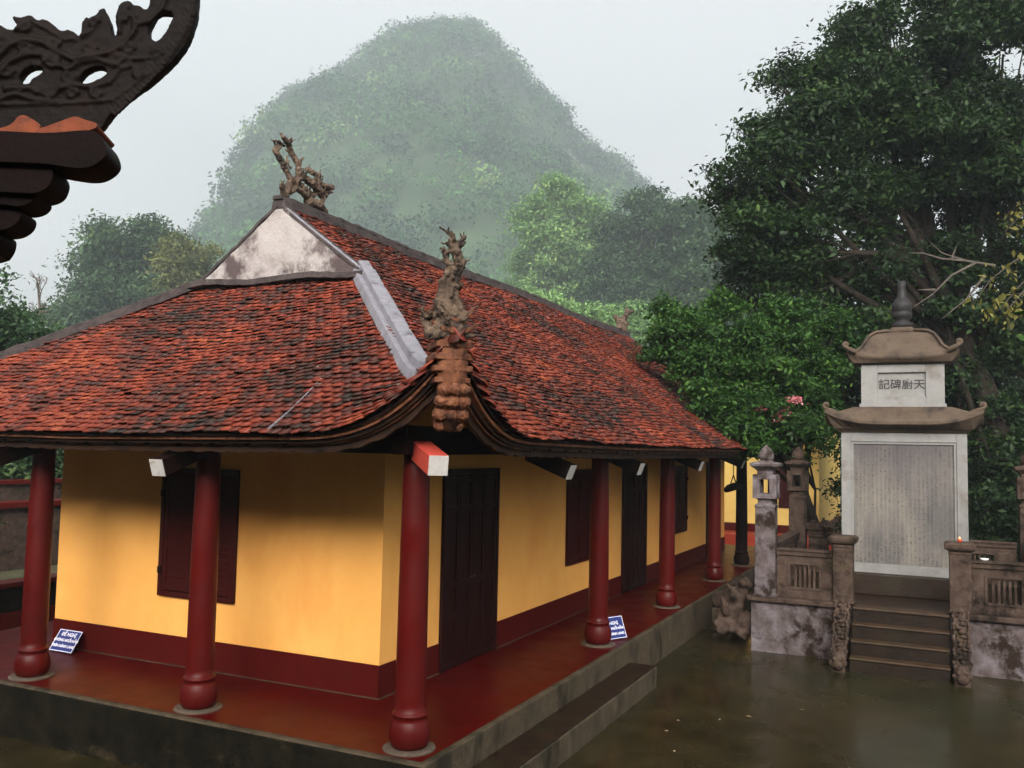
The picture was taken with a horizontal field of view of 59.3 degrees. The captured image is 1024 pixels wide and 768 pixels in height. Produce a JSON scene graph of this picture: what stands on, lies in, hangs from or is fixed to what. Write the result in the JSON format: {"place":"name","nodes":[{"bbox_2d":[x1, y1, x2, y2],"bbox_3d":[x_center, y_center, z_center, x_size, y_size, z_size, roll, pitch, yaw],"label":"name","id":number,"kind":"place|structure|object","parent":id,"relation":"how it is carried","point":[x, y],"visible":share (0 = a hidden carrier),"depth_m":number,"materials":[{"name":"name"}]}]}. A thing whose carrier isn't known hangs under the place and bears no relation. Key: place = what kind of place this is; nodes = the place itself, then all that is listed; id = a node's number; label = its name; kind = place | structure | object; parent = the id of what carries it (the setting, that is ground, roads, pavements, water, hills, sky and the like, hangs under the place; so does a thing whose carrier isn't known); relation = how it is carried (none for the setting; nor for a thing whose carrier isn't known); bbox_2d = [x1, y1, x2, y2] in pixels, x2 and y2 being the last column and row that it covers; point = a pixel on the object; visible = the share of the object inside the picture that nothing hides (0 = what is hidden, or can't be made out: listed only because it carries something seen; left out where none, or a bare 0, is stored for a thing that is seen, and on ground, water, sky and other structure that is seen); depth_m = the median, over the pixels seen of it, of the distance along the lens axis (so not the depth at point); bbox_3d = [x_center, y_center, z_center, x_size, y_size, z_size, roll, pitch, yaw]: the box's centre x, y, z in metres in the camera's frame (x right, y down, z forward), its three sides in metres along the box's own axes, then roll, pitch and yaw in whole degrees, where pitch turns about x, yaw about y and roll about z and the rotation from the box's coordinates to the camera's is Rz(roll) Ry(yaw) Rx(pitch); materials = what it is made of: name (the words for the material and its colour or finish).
{"place":"outdoors","nodes":[
{"label":"outdoors","id":0,"kind":"place"},
{"bbox_2d":[0,0,199,262],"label":"roof corner","id":1,"kind":"object","parent":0,"point":[58,116],"visible":1,"depth_m":2.57,"materials":[{"name":"brown wood"}]},
{"bbox_2d":[0,451,985,579],"bbox_3d":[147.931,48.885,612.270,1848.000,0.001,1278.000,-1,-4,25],"label":"ground","id":2,"kind":"structure","parent":0,"point":[11,574],"depth_m":21.48,"materials":[{"name":"soil"}]},
{"bbox_2d":[0,478,61,571],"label":"garden wall","id":3,"kind":"structure","parent":2,"relation":"on","point":[14,501],"depth_m":22.06,"materials":[{"name":"grey stone"}]},
{"bbox_2d":[0,263,66,489],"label":"tree","id":4,"kind":"object","parent":2,"relation":"on","point":[18,326],"visible":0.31,"depth_m":25.58,"materials":[{"name":"green plant"}]},
{"bbox_2d":[26,208,209,329],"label":"tree","id":5,"kind":"object","parent":2,"relation":"on","point":[109,262],"visible":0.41,"depth_m":109.64,"materials":[{"name":"green plant"}]},
{"bbox_2d":[134,225,226,294],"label":"tree","id":6,"kind":"object","parent":2,"relation":"on","point":[181,260],"visible":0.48,"depth_m":97.42,"materials":[{"name":"green plant"}]},
{"bbox_2d":[29,138,1023,364],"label":"bare tree","id":7,"kind":"object","parent":2,"relation":"on","point":[38,285],"visible":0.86,"depth_m":29.98,"materials":[{"name":"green plant"}]},
{"bbox_2d":[912,241,995,318],"bbox_3d":[6.841,-1.612,14.001,1.361,1.203,0.091,1,-4,0],"label":"branch","id":8,"kind":"object","parent":7,"relation":"attached to","point":[952,256],"visible":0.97,"depth_m":13.99,"materials":[{"name":"brown wood"}]},
{"bbox_2d":[959,201,1023,334],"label":"foliage","id":9,"kind":"object","parent":7,"relation":"attached to","point":[1002,296],"visible":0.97,"depth_m":8.98,"materials":[{"name":"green plant"}]},
{"bbox_2d":[496,169,614,296],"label":"tree","id":10,"kind":"object","parent":2,"relation":"on","point":[550,239],"visible":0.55,"depth_m":166.10,"materials":[{"name":"green plant"}]},
{"bbox_2d":[525,285,657,343],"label":"tree","id":11,"kind":"object","parent":2,"relation":"on","point":[607,312],"visible":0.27,"depth_m":102.37,"materials":[{"name":"green plant"}]},
{"bbox_2d":[555,181,683,308],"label":"tree","id":12,"kind":"object","parent":2,"relation":"on","point":[606,272],"visible":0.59,"depth_m":148.80,"materials":[{"name":"green plant"}]},
{"bbox_2d":[629,192,768,347],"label":"tree","id":13,"kind":"object","parent":2,"relation":"on","point":[676,271],"visible":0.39,"depth_m":131.32,"materials":[{"name":"green plant"}]},
{"bbox_2d":[799,304,1023,561],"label":"courtyard tree","id":14,"kind":"object","parent":2,"relation":"on","point":[853,390],"visible":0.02,"depth_m":27.68,"materials":[{"name":"green plant"}]},
{"bbox_2d":[0,571,1023,767],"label":"courtyard","id":15,"kind":"structure","parent":0,"point":[707,678],"depth_m":10.84,"materials":[{"name":"grey concrete"}]},
{"bbox_2d":[0,573,56,629],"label":"parapet","id":16,"kind":"structure","parent":15,"relation":"on","point":[11,593],"depth_m":13.59,"materials":[{"name":"red paint"}]},
{"bbox_2d":[0,132,804,767],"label":"temple","id":17,"kind":"structure","parent":15,"relation":"on","point":[446,512],"depth_m":10.34,"materials":[{"name":"tile"}]},
{"bbox_2d":[49,629,82,653],"bbox_3d":[-5.621,3.275,11.332,0.422,0.312,0.169,-1,-4,25],"label":"notice sign","id":18,"kind":"object","parent":17,"relation":"on","point":[66,640],"visible":1,"depth_m":11.32,"materials":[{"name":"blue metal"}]},
{"bbox_2d":[157,468,240,603],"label":"window shutters","id":19,"kind":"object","parent":17,"relation":"in","point":[178,487],"depth_m":10.77,"materials":[{"name":"red paint"}]},
{"bbox_2d":[267,372,326,429],"bbox_3d":[-1.588,0.042,6.362,0.298,0.634,4.794,2,-4,-9],"label":"wire","id":20,"kind":"object","parent":17,"relation":"on","point":[273,424],"visible":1,"depth_m":6.80,"materials":[{"name":"grey metal"}]},
{"bbox_2d":[565,469,590,565],"bbox_3d":[1.118,2.164,14.788,0.095,1.520,1.170,-1,-4,25],"label":"window shutter","id":21,"kind":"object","parent":17,"relation":"in","point":[578,488],"depth_m":14.69,"materials":[{"name":"red paint"}]},
{"bbox_2d":[608,615,626,639],"bbox_3d":[1.413,3.478,12.718,0.460,0.342,0.139,4,-5,-36],"label":"notice sign","id":22,"kind":"object","parent":17,"relation":"on","point":[617,628],"visible":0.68,"depth_m":12.77,"materials":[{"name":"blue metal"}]},
{"bbox_2d":[675,465,687,533],"bbox_3d":[3.822,2.613,20.449,0.095,1.520,1.150,-1,-4,25],"label":"window shutter","id":23,"kind":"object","parent":17,"relation":"in","point":[681,471],"depth_m":20.50,"materials":[{"name":"red paint"}]},
{"bbox_2d":[724,465,742,492],"bbox_3d":[5.073,2.040,20.574,0.176,0.828,1.560,-1,-4,25],"label":"wooden drum","id":24,"kind":"object","parent":17,"relation":"hanging from","point":[731,486],"visible":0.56,"depth_m":20.33,"materials":[{"name":"brown wood"}]},
{"bbox_2d":[472,662,655,767],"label":"stone step","id":25,"kind":"object","parent":15,"relation":"on","point":[558,738],"visible":0.92,"depth_m":9.86,"materials":[{"name":"stone"}]},
{"bbox_2d":[712,585,733,622],"bbox_3d":[4.122,4.224,17.273,0.369,0.619,0.940,-1,-4,25],"label":"rock","id":26,"kind":"object","parent":15,"relation":"on","point":[721,592],"depth_m":16.91,"materials":[{"name":"grey stone"}]},
{"bbox_2d":[713,577,753,641],"bbox_3d":[3.734,3.750,15.016,0.773,1.074,0.441,1,-4,6],"label":"rock","id":27,"kind":"object","parent":15,"relation":"on","point":[732,615],"visible":0.89,"depth_m":14.86,"materials":[{"name":"brown stone"}]},
{"bbox_2d":[728,575,750,609],"bbox_3d":[4.629,4.289,18.359,0.388,0.659,0.940,-1,-4,25],"label":"rock","id":28,"kind":"object","parent":15,"relation":"on","point":[734,582],"depth_m":18.18,"materials":[{"name":"grey stone"}]},
{"bbox_2d":[630,284,877,522],"bbox_3d":[5.609,1.362,19.496,5.912,7.246,3.728,3,-4,-22],"label":"leafy tree","id":29,"kind":"object","parent":15,"relation":"on","point":[753,365],"visible":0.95,"depth_m":18.84,"materials":[{"name":"green plant"}]},
{"bbox_2d":[751,395,816,571],"bbox_3d":[6.115,2.543,19.626,1.208,4.394,4.685,-1,-4,25],"label":"flowering shrub","id":30,"kind":"object","parent":15,"relation":"on","point":[811,476],"visible":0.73,"depth_m":18.69,"materials":[{"name":"pink plant"}]},
{"bbox_2d":[681,0,1023,557],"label":"courtyard tree","id":31,"kind":"object","parent":15,"relation":"on","point":[933,88],"visible":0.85,"depth_m":21.95,"materials":[{"name":"green plant"}]},
{"bbox_2d":[746,445,1023,687],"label":"stele terrace","id":32,"kind":"structure","parent":15,"relation":"on","point":[973,625],"depth_m":14.06,"materials":[{"name":"stone"}]},
{"bbox_2d":[808,519,834,531],"bbox_3d":[6.156,2.836,17.878,0.530,0.297,0.240,-1,-4,25],"label":"rock","id":33,"kind":"object","parent":32,"relation":"on","point":[814,526],"visible":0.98,"depth_m":17.84,"materials":[{"name":"grey stone"}]},
{"bbox_2d":[821,524,835,531],"bbox_3d":[6.261,2.869,17.846,0.325,0.204,0.266,-1,-4,25],"label":"rock","id":34,"kind":"object","parent":32,"relation":"on","point":[828,528],"visible":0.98,"depth_m":17.76,"materials":[{"name":"grey stone"}]},
{"bbox_2d":[822,281,986,600],"bbox_3d":[6.808,0.900,15.643,2.562,5.430,1.240,-1,-4,25],"label":"stele","id":35,"kind":"object","parent":32,"relation":"on","point":[903,429],"visible":1,"depth_m":15.31,"materials":[{"name":"stone"}]},
{"bbox_2d":[0,0,1023,377],"label":"sky","id":36,"kind":"structure","parent":0,"point":[653,81],"materials":[{"name":"white"}]},
{"bbox_2d":[207,37,840,460],"bbox_3d":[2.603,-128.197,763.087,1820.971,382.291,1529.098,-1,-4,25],"label":"hill","id":37,"kind":"structure","parent":0,"point":[409,199],"depth_m":478.56,"materials":[{"name":"green plant"}]},
{"bbox_2d":[179,12,860,439],"bbox_3d":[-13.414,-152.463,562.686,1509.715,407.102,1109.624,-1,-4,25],"label":"forest","id":38,"kind":"object","parent":37,"relation":"on","point":[351,80],"visible":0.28,"depth_m":536.15,"materials":[{"name":"green plant"}]},
{"bbox_2d":[724,373,844,549],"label":"yellow building","id":39,"kind":"structure","parent":0,"point":[824,507],"depth_m":31.73,"materials":[{"name":"paint"}]},
{"bbox_2d":[778,468,790,507],"bbox_3d":[9.522,3.459,31.216,0.520,1.700,0.057,-1,-4,25],"label":"window","id":40,"kind":"structure","parent":39,"relation":"in","point":[783,502],"depth_m":31.21,"materials":[{"name":"red paint"}]}
]}

